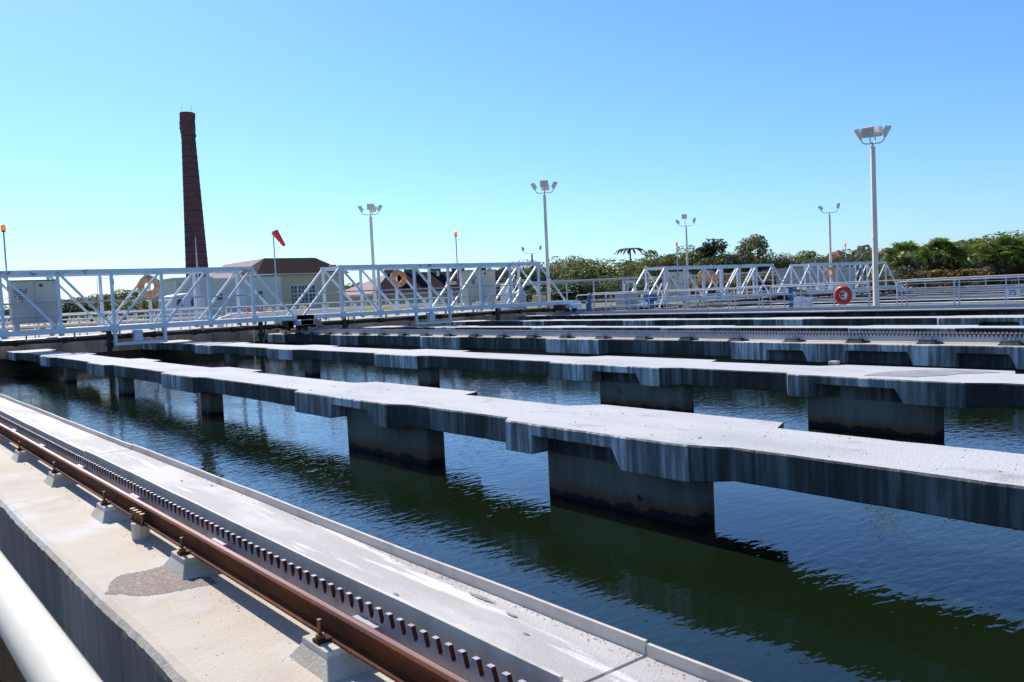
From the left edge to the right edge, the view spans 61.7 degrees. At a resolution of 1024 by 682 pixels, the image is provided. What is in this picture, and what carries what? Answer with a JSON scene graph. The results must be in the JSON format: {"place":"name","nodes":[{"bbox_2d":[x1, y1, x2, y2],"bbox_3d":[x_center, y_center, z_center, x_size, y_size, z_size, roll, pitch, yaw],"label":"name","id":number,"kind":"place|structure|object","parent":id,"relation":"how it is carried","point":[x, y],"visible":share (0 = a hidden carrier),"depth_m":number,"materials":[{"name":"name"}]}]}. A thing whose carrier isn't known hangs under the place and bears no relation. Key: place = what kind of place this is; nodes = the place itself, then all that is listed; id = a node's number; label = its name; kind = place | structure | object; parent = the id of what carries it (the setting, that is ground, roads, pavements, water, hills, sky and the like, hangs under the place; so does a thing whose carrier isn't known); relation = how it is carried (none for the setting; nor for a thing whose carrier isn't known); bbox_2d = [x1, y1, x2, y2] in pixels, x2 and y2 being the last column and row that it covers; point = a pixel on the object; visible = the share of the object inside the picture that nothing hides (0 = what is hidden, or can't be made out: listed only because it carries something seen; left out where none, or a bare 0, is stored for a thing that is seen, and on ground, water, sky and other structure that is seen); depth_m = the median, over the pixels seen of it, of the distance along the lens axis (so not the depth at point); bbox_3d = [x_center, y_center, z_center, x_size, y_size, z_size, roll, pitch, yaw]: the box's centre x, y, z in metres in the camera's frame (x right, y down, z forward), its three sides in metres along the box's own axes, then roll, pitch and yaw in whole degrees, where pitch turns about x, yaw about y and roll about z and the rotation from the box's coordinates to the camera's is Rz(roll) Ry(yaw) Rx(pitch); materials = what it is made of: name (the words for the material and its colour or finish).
{"place":"outdoors","nodes":[
{"label":"outdoors","id":0,"kind":"place"},
{"bbox_2d":[158,277,282,319],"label":"building","id":1,"kind":"structure","parent":0,"point":[172,286],"depth_m":93.83,"materials":[{"name":"beige paint"}]},
{"bbox_2d":[0,310,494,339],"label":"deck","id":2,"kind":"structure","parent":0,"point":[175,328],"depth_m":47.49,"materials":[{"name":"metal"}]},
{"bbox_2d":[0,307,202,339],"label":"railing","id":3,"kind":"object","parent":2,"relation":"on","point":[86,318],"visible":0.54,"depth_m":41.22,"materials":[{"name":"metal"}]},
{"bbox_2d":[0,307,206,326],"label":"railing","id":4,"kind":"object","parent":2,"relation":"on","point":[118,319],"visible":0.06,"depth_m":48.96,"materials":[{"name":"metal"}]},
{"bbox_2d":[0,308,223,337],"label":"railing","id":5,"kind":"object","parent":2,"relation":"on","point":[79,323],"visible":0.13,"depth_m":33.41,"materials":[{"name":"metal"}]},
{"bbox_2d":[271,230,284,309],"bbox_3d":[-15.876,-4.536,58.679,0.946,6.175,0.527,-1,4,28],"label":"windsock","id":6,"kind":"object","parent":2,"relation":"on","point":[276,234],"visible":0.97,"depth_m":58.53,"materials":[{"name":"red fabric"}]},
{"bbox_2d":[217,306,360,326],"bbox_3d":[-10.364,-1.112,40.636,7.340,0.784,0.378,-5,4,-39],"label":"pipe","id":7,"kind":"object","parent":2,"relation":"on","point":[280,314],"visible":0.49,"depth_m":40.26,"materials":[{"name":"metal"}]},
{"bbox_2d":[225,297,436,326],"bbox_3d":[-9.303,-1.607,46.348,12.570,1.035,0.070,-5,4,-39],"label":"railing","id":8,"kind":"object","parent":2,"relation":"on","point":[345,301],"visible":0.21,"depth_m":46.79,"materials":[{"name":"metal"}]},
{"bbox_2d":[226,297,444,324],"bbox_3d":[-10.802,-2.030,55.394,15.580,1.040,0.080,-5,4,-39],"label":"railing","id":9,"kind":"object","parent":2,"relation":"on","point":[346,307],"visible":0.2,"depth_m":55.43,"materials":[{"name":"metal"}]},
{"bbox_2d":[230,297,500,325],"bbox_3d":[-5.715,-1.514,41.792,16.260,1.010,0.060,-5,4,-39],"label":"railing","id":10,"kind":"object","parent":2,"relation":"on","point":[354,309],"visible":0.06,"depth_m":39.83,"materials":[{"name":"metal"}]},
{"bbox_2d":[358,204,381,316],"bbox_3d":[-8.774,-5.064,54.072,1.583,7.106,0.970,-3,3,-14],"label":"light pole","id":11,"kind":"object","parent":2,"relation":"on","point":[371,208],"visible":0.99,"depth_m":53.92,"materials":[{"name":"metal"}]},
{"bbox_2d":[531,180,556,300],"bbox_3d":[1.948,-5.320,48.033,1.502,7.276,0.872,-3,3,3],"label":"light pole","id":12,"kind":"object","parent":2,"relation":"on","point":[544,185],"visible":0.99,"depth_m":47.87,"materials":[{"name":"metal"}]},
{"bbox_2d":[210,258,348,309],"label":"building","id":13,"kind":"structure","parent":0,"point":[297,275],"depth_m":101.76,"materials":[{"name":"brown paint"}]},
{"bbox_2d":[297,285,308,305],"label":"window","id":14,"kind":"structure","parent":13,"relation":"in","point":[301,288],"depth_m":101.35,"materials":[{"name":"glass"}]},
{"bbox_2d":[345,263,542,306],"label":"building","id":15,"kind":"structure","parent":0,"point":[440,280],"depth_m":156.86,"materials":[{"name":"yellow paint"}]},
{"bbox_2d":[0,353,1023,681],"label":"water","id":16,"kind":"structure","parent":0,"point":[754,583],"depth_m":6.38,"materials":[{"name":"blue liquid"}]},
{"bbox_2d":[0,224,323,356],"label":"truss bridge","id":17,"kind":"structure","parent":16,"relation":"in","point":[35,301],"depth_m":29.35,"materials":[{"name":"paint"}]},
{"bbox_2d":[137,275,159,297],"bbox_3d":[-13.076,-1.969,30.885,0.809,0.808,0.219,-4,3,-25],"label":"life ring","id":18,"kind":"object","parent":17,"relation":"attached to","point":[142,282],"visible":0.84,"depth_m":30.81,"materials":[{"name":"paint"}]},
{"bbox_2d":[283,231,584,329],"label":"truss bridge","id":19,"kind":"structure","parent":16,"relation":"in","point":[479,284],"depth_m":37.78,"materials":[{"name":"paint"}]},
{"bbox_2d":[390,270,406,286],"bbox_3d":[-4.961,-2.729,37.377,0.749,0.748,0.200,-4,3,-19],"label":"life ring","id":20,"kind":"object","parent":19,"relation":"attached to","point":[394,274],"visible":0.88,"depth_m":37.31,"materials":[{"name":"paint"}]},
{"bbox_2d":[519,310,1023,319],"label":"basin wall","id":21,"kind":"structure","parent":16,"relation":"in","point":[911,313],"depth_m":31.41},
{"bbox_2d":[525,307,1023,316],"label":"cable tray","id":22,"kind":"object","parent":21,"relation":"on","point":[944,309],"visible":1,"depth_m":31.04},
{"bbox_2d":[536,303,1023,314],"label":"gear rack","id":23,"kind":"object","parent":21,"relation":"on","point":[942,306],"visible":0.72,"depth_m":31.96,"materials":[{"name":"grey"}]},
{"bbox_2d":[677,300,1023,308],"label":"concrete beam","id":24,"kind":"structure","parent":16,"relation":"in","point":[872,303],"depth_m":41.82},
{"bbox_2d":[726,297,1023,306],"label":"concrete beam","id":25,"kind":"structure","parent":16,"relation":"in","point":[916,301],"depth_m":46.03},
{"bbox_2d":[779,295,1023,301],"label":"basin wall","id":26,"kind":"structure","parent":16,"relation":"in","point":[903,298],"depth_m":51.37,"materials":[{"name":"concrete"}]},
{"bbox_2d":[813,292,1023,299],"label":"gear rack","id":27,"kind":"object","parent":26,"relation":"on","point":[925,295],"visible":0.48,"depth_m":50.21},
{"bbox_2d":[856,291,1023,296],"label":"concrete beam","id":28,"kind":"structure","parent":16,"relation":"in","point":[939,294],"depth_m":59.02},
{"bbox_2d":[884,289,1023,294],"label":"basin wall","id":29,"kind":"structure","parent":16,"relation":"in","point":[949,292],"depth_m":63.92,"materials":[{"name":"concrete"}]},
{"bbox_2d":[898,287,1023,292],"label":"gear rack","id":30,"kind":"object","parent":29,"relation":"on","point":[960,290],"visible":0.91,"depth_m":63.32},
{"bbox_3d":[41.304,-3.599,53.876,0.072,0.085,36.500,-5,4,-39],"label":"crane rail","id":31,"kind":"object","parent":29,"relation":"on","visible":0},
{"bbox_2d":[777,243,905,296],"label":"truss bridge","id":32,"kind":"structure","parent":31,"relation":"on","point":[842,273],"depth_m":63.29,"materials":[{"name":"paint"}]},
{"bbox_3d":[20.155,-0.795,32.485,1.200,1.200,43.500,-5,4,-39],"label":"basin wall","id":33,"kind":"object","parent":16,"relation":"in","visible":0},
{"bbox_2d":[639,301,1022,309],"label":"gear rack","id":34,"kind":"object","parent":33,"relation":"on","point":[828,305],"visible":0.19,"depth_m":38.96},
{"bbox_2d":[793,289,812,305],"bbox_3d":[13.596,-2.047,40.222,0.600,0.869,0.810,-5,4,-39],"label":"motor","id":35,"kind":"object","parent":34,"relation":"on","point":[803,298],"visible":0.57,"depth_m":40.04,"materials":[{"name":"white metal"}]},
{"bbox_3d":[17.936,-1.497,35.180,0.072,0.085,36.500,-5,4,-39],"label":"crane rail","id":36,"kind":"object","parent":33,"relation":"on","visible":0},
{"bbox_2d":[627,242,799,309],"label":"truss bridge","id":37,"kind":"structure","parent":36,"relation":"on","point":[675,279],"depth_m":51.85,"materials":[{"name":"paint"}]},
{"bbox_2d":[0,280,1023,325],"bbox_3d":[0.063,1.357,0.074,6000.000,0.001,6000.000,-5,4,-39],"label":"ground","id":38,"kind":"structure","parent":0,"point":[583,304],"depth_m":96.30,"materials":[{"name":"concrete"}]},
{"bbox_2d":[6,296,99,322],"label":"tree","id":39,"kind":"object","parent":38,"relation":"on","point":[72,305],"visible":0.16,"depth_m":134.20,"materials":[{"name":"green plant"}]},
{"bbox_2d":[88,289,158,319],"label":"tree","id":40,"kind":"object","parent":38,"relation":"on","point":[123,295],"visible":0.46,"depth_m":117.14,"materials":[{"name":"green plant"}]},
{"bbox_2d":[104,296,158,319],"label":"tree","id":41,"kind":"object","parent":38,"relation":"on","point":[139,304],"visible":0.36,"depth_m":108.69,"materials":[{"name":"green plant"}]},
{"bbox_2d":[158,293,205,321],"bbox_3d":[-24.307,-2.393,63.127,2.450,2.200,3.030,-5,4,-39],"label":"site hut","id":42,"kind":"object","parent":38,"relation":"on","point":[187,303],"visible":0.42,"depth_m":61.92,"materials":[{"name":"white"}]},
{"bbox_2d":[179,107,207,276],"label":"chimney","id":43,"kind":"object","parent":38,"relation":"on","point":[193,216],"visible":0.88,"depth_m":128.88,"materials":[{"name":"brick"}]},
{"bbox_2d":[0,244,870,323],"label":"wood","id":44,"kind":"object","parent":38,"relation":"on","point":[859,248],"depth_m":222.62,"materials":[{"name":"green wood"}]},
{"bbox_2d":[500,284,526,317],"bbox_3d":[-0.037,-2.020,44.669,1.100,1.900,1.500,-5,4,-39],"label":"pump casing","id":45,"kind":"object","parent":38,"relation":"on","point":[506,299],"visible":0.38,"depth_m":44.22,"materials":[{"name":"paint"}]},
{"bbox_2d":[500,266,560,292],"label":"tree","id":46,"kind":"object","parent":38,"relation":"on","point":[522,275],"visible":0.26,"depth_m":165.14,"materials":[{"name":"green plant"}]},
{"bbox_2d":[525,282,592,301],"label":"bush","id":47,"kind":"object","parent":38,"relation":"on","point":[533,291],"visible":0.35,"depth_m":98.44,"materials":[{"name":"green plant"}]},
{"bbox_2d":[545,281,614,302],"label":"bush","id":48,"kind":"object","parent":38,"relation":"on","point":[588,286],"visible":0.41,"depth_m":98.70,"materials":[{"name":"green plant"}]},
{"bbox_2d":[544,258,620,289],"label":"tree","id":49,"kind":"object","parent":38,"relation":"on","point":[570,264],"visible":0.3,"depth_m":117.59,"materials":[{"name":"green plant"}]},
{"bbox_2d":[551,258,650,284],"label":"tree","id":50,"kind":"object","parent":38,"relation":"on","point":[612,269],"visible":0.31,"depth_m":115.33,"materials":[{"name":"green plant"}]},
{"bbox_2d":[585,280,630,301],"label":"bush","id":51,"kind":"object","parent":38,"relation":"on","point":[611,285],"visible":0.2,"depth_m":102.47,"materials":[{"name":"green plant"}]},
{"bbox_2d":[607,276,651,301],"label":"bush","id":52,"kind":"object","parent":38,"relation":"on","point":[630,287],"visible":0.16,"depth_m":97.31,"materials":[{"name":"green plant"}]},
{"bbox_2d":[498,271,775,307],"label":"pipe rack","id":53,"kind":"object","parent":38,"relation":"on","point":[593,280],"visible":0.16,"depth_m":66.37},
{"bbox_2d":[624,253,695,279],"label":"tree","id":54,"kind":"object","parent":38,"relation":"on","point":[644,260],"visible":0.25,"depth_m":122.91,"materials":[{"name":"green plant"}]},
{"bbox_2d":[642,244,706,275],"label":"tree","id":55,"kind":"object","parent":38,"relation":"on","point":[650,252],"visible":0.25,"depth_m":126.82,"materials":[{"name":"green plant"}]},
{"bbox_2d":[675,214,695,301],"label":"light pole","id":56,"kind":"object","parent":38,"relation":"on","point":[683,216],"visible":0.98,"depth_m":72.13,"materials":[{"name":"metal"}]},
{"bbox_2d":[664,251,712,277],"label":"tree","id":57,"kind":"object","parent":38,"relation":"on","point":[698,260],"visible":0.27,"depth_m":121.77,"materials":[{"name":"green plant"}]},
{"bbox_2d":[661,272,749,296],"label":"bush","id":58,"kind":"object","parent":38,"relation":"on","point":[699,285],"visible":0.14,"depth_m":86.64,"materials":[{"name":"green plant"}]},
{"bbox_2d":[690,238,730,274],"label":"tree","id":59,"kind":"object","parent":38,"relation":"on","point":[708,249],"visible":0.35,"depth_m":125.14,"materials":[{"name":"green plant"}]},
{"bbox_2d":[691,254,760,285],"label":"tree","id":60,"kind":"object","parent":38,"relation":"on","point":[726,260],"visible":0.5,"depth_m":113.15,"materials":[{"name":"green plant"}]},
{"bbox_2d":[709,274,776,298],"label":"bush","id":61,"kind":"object","parent":38,"relation":"on","point":[768,282],"visible":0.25,"depth_m":84.26,"materials":[{"name":"green plant"}]},
{"bbox_2d":[734,238,755,285],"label":"tree","id":62,"kind":"object","parent":38,"relation":"on","point":[744,248],"visible":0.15,"depth_m":119.67,"materials":[{"name":"green plant"}]},
{"bbox_2d":[741,234,777,275],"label":"tree","id":63,"kind":"object","parent":38,"relation":"on","point":[756,240],"visible":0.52,"depth_m":114.52,"materials":[{"name":"green plant"}]},
{"bbox_2d":[653,291,899,308],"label":"basin wall","id":64,"kind":"structure","parent":38,"relation":"on","point":[841,296],"depth_m":56.71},
{"bbox_2d":[760,256,795,271],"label":"tree","id":65,"kind":"object","parent":38,"relation":"on","point":[779,264],"visible":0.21,"depth_m":118.47,"materials":[{"name":"green plant"}]},
{"bbox_2d":[789,250,818,260],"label":"tree","id":66,"kind":"object","parent":38,"relation":"on","point":[810,254],"visible":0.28,"depth_m":131.14,"materials":[{"name":"green plant"}]},
{"bbox_2d":[818,203,839,286],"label":"light pole","id":67,"kind":"object","parent":38,"relation":"on","point":[829,225],"visible":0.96,"depth_m":65.42,"materials":[{"name":"metal"}]},
{"bbox_2d":[812,249,893,277],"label":"tree","id":68,"kind":"object","parent":38,"relation":"on","point":[853,255],"visible":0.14,"depth_m":119.61,"materials":[{"name":"green plant"}]},
{"bbox_2d":[826,248,884,278],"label":"tree","id":69,"kind":"object","parent":38,"relation":"on","point":[866,258],"visible":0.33,"depth_m":113.45,"materials":[{"name":"green plant"}]},
{"bbox_2d":[853,253,925,278],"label":"tree","id":70,"kind":"object","parent":38,"relation":"on","point":[858,266],"visible":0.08,"depth_m":109.36,"materials":[{"name":"green plant"}]},
{"bbox_2d":[864,265,945,292],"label":"bush","id":71,"kind":"object","parent":38,"relation":"on","point":[909,271],"visible":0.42,"depth_m":75.43,"materials":[{"name":"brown plant"}]},
{"bbox_2d":[880,239,931,280],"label":"palm tree","id":72,"kind":"object","parent":38,"relation":"on","point":[897,249],"visible":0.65,"depth_m":79.02,"materials":[{"name":"green plant"}]},
{"bbox_2d":[894,269,974,290],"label":"bush","id":73,"kind":"object","parent":38,"relation":"on","point":[939,273],"visible":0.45,"depth_m":73.80,"materials":[{"name":"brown plant"}]},
{"bbox_2d":[909,237,962,277],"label":"tree","id":74,"kind":"object","parent":38,"relation":"on","point":[924,262],"visible":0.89,"depth_m":75.98,"materials":[{"name":"green plant"}]},
{"bbox_2d":[897,277,1023,290],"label":"railing","id":75,"kind":"object","parent":38,"relation":"on","point":[1018,279],"visible":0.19,"depth_m":64.69,"materials":[{"name":"metal"}]},
{"bbox_2d":[927,268,1010,290],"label":"bush","id":76,"kind":"object","parent":38,"relation":"on","point":[967,272],"visible":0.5,"depth_m":72.47,"materials":[{"name":"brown plant"}]},
{"bbox_2d":[926,230,1023,283],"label":"tree","id":77,"kind":"object","parent":38,"relation":"on","point":[960,243],"visible":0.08,"depth_m":92.90,"materials":[{"name":"green plant"}]},
{"bbox_2d":[954,238,1003,284],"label":"palm tree","id":78,"kind":"object","parent":38,"relation":"on","point":[964,261],"visible":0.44,"depth_m":75.00,"materials":[{"name":"green plant"}]},
{"bbox_2d":[973,234,1023,286],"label":"palm tree","id":79,"kind":"object","parent":38,"relation":"on","point":[1002,242],"visible":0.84,"depth_m":71.83,"materials":[{"name":"green plant"}]},
{"bbox_2d":[998,239,1023,283],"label":"palm tree","id":80,"kind":"object","parent":38,"relation":"on","point":[1015,250],"visible":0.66,"depth_m":71.59,"materials":[{"name":"green plant"}]},
{"bbox_2d":[0,0,1023,309],"label":"sky","id":81,"kind":"structure","parent":0,"point":[740,118],"materials":[{"name":"blue"}]},
{"bbox_2d":[776,266,834,294],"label":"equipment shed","id":82,"kind":"structure","parent":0,"point":[799,271],"depth_m":71.88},
{"bbox_2d":[612,302,1023,310],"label":"gallery floor","id":83,"kind":"structure","parent":0,"point":[844,306],"depth_m":36.76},
{"bbox_2d":[576,292,649,310],"bbox_3d":[5.009,-1.906,43.268,0.052,0.996,5.152,-5,4,-39],"label":"railing","id":84,"kind":"object","parent":83,"relation":"on","point":[629,306],"visible":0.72,"depth_m":42.95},
{"bbox_2d":[615,280,668,309],"bbox_3d":[7.197,-2.572,47.299,3.126,1.575,1.130,-5,4,-39],"label":"screening unit","id":85,"kind":"object","parent":83,"relation":"on","point":[632,302],"visible":0.68,"depth_m":46.58,"materials":[{"name":"white paint"}]},
{"bbox_2d":[588,287,731,310],"bbox_3d":[7.130,-2.029,43.172,0.048,1.054,9.548,-5,4,-39],"label":"railing","id":86,"kind":"object","parent":83,"relation":"on","point":[663,297],"visible":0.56,"depth_m":42.63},
{"bbox_2d":[666,287,762,309],"bbox_3d":[8.949,-1.823,38.353,0.052,0.996,5.352,-5,4,-39],"label":"railing","id":87,"kind":"object","parent":83,"relation":"on","point":[727,296],"visible":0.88,"depth_m":38.12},
{"bbox_2d":[734,280,901,307],"bbox_3d":[12.664,-1.912,36.267,0.048,1.054,7.848,-5,4,-39],"label":"railing","id":88,"kind":"object","parent":83,"relation":"on","point":[758,293],"visible":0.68,"depth_m":36.25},
{"bbox_2d":[770,283,869,308],"bbox_3d":[12.217,-1.754,34.277,0.052,0.996,4.402,-5,4,-39],"label":"railing","id":89,"kind":"object","parent":83,"relation":"on","point":[833,301],"visible":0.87,"depth_m":34.17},
{"bbox_2d":[834,285,852,304],"bbox_3d":[12.889,-1.786,33.321,0.181,0.778,0.778,-5,4,-39],"label":"life ring","id":90,"kind":"object","parent":89,"relation":"hanging from","point":[839,300],"visible":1,"depth_m":33.26,"materials":[{"name":"red plastic"}]},
{"bbox_2d":[854,125,890,305],"bbox_3d":[13.993,-4.768,33.042,1.063,7.018,1.376,-5,4,-39],"label":"light pole","id":91,"kind":"object","parent":83,"relation":"on","point":[871,131],"visible":0.98,"depth_m":32.95,"materials":[{"name":"metal"}]},
{"bbox_2d":[896,276,1023,304],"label":"railing","id":92,"kind":"object","parent":83,"relation":"on","point":[958,288],"visible":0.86,"depth_m":29.96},
{"bbox_2d":[906,274,1023,305],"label":"railing","id":93,"kind":"object","parent":83,"relation":"on","point":[1005,285],"visible":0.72,"depth_m":31.44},
{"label":"basin floor","id":94,"kind":"structure","parent":0,"visible":0},
{"bbox_2d":[0,442,394,681],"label":"basin wall","id":95,"kind":"structure","parent":94,"relation":"on","point":[119,604],"depth_m":3.59,"materials":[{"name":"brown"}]},
{"bbox_2d":[0,423,469,681],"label":"crane rail","id":96,"kind":"object","parent":95,"relation":"on","point":[338,645],"visible":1,"depth_m":3.18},
{"bbox_2d":[0,415,526,681],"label":"gear rack","id":97,"kind":"object","parent":95,"relation":"on","point":[423,645],"visible":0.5,"depth_m":3.22,"materials":[{"name":"metal"}]},
{"bbox_2d":[0,394,750,681],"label":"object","id":98,"kind":"object","parent":95,"relation":"on","point":[517,635],"visible":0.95,"depth_m":3.09,"materials":[{"name":"grey"}]},
{"bbox_2d":[0,307,615,370],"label":"basin wall","id":99,"kind":"structure","parent":94,"relation":"on","point":[132,351],"depth_m":33.30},
{"bbox_2d":[6,349,1023,530],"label":"concrete beam","id":100,"kind":"structure","parent":94,"relation":"on","point":[672,466],"depth_m":7.10,"materials":[{"name":"grey"}]},
{"bbox_2d":[143,340,1023,438],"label":"concrete beam","id":101,"kind":"structure","parent":94,"relation":"on","point":[907,401],"depth_m":11.77,"materials":[{"name":"concrete"}]},
{"bbox_2d":[267,333,1023,373],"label":"concrete beam","id":102,"kind":"structure","parent":94,"relation":"on","point":[973,355],"depth_m":17.71,"materials":[{"name":"concrete"}]},
{"bbox_2d":[275,329,1023,337],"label":"crane rail","id":103,"kind":"object","parent":102,"relation":"on","point":[938,334],"visible":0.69,"depth_m":16.91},
{"bbox_2d":[280,330,1023,345],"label":"gear rack","id":104,"kind":"object","parent":102,"relation":"on","point":[1009,340],"visible":0.99,"depth_m":18.04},
{"bbox_2d":[308,329,1023,333],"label":"gear rack","id":105,"kind":"object","parent":102,"relation":"on","point":[676,331],"visible":0.2,"depth_m":19.71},
{"bbox_2d":[362,325,1023,333],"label":"concrete beam","id":106,"kind":"structure","parent":94,"relation":"on","point":[926,328],"depth_m":22.38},
{"bbox_2d":[445,315,1023,325],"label":"concrete beam","id":107,"kind":"structure","parent":94,"relation":"on","point":[998,320],"depth_m":27.02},
{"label":"walkway","id":108,"kind":"structure","parent":0,"visible":0},
{"bbox_2d":[0,551,102,681],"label":"railing","id":109,"kind":"object","parent":108,"relation":"on","point":[41,647],"depth_m":0.95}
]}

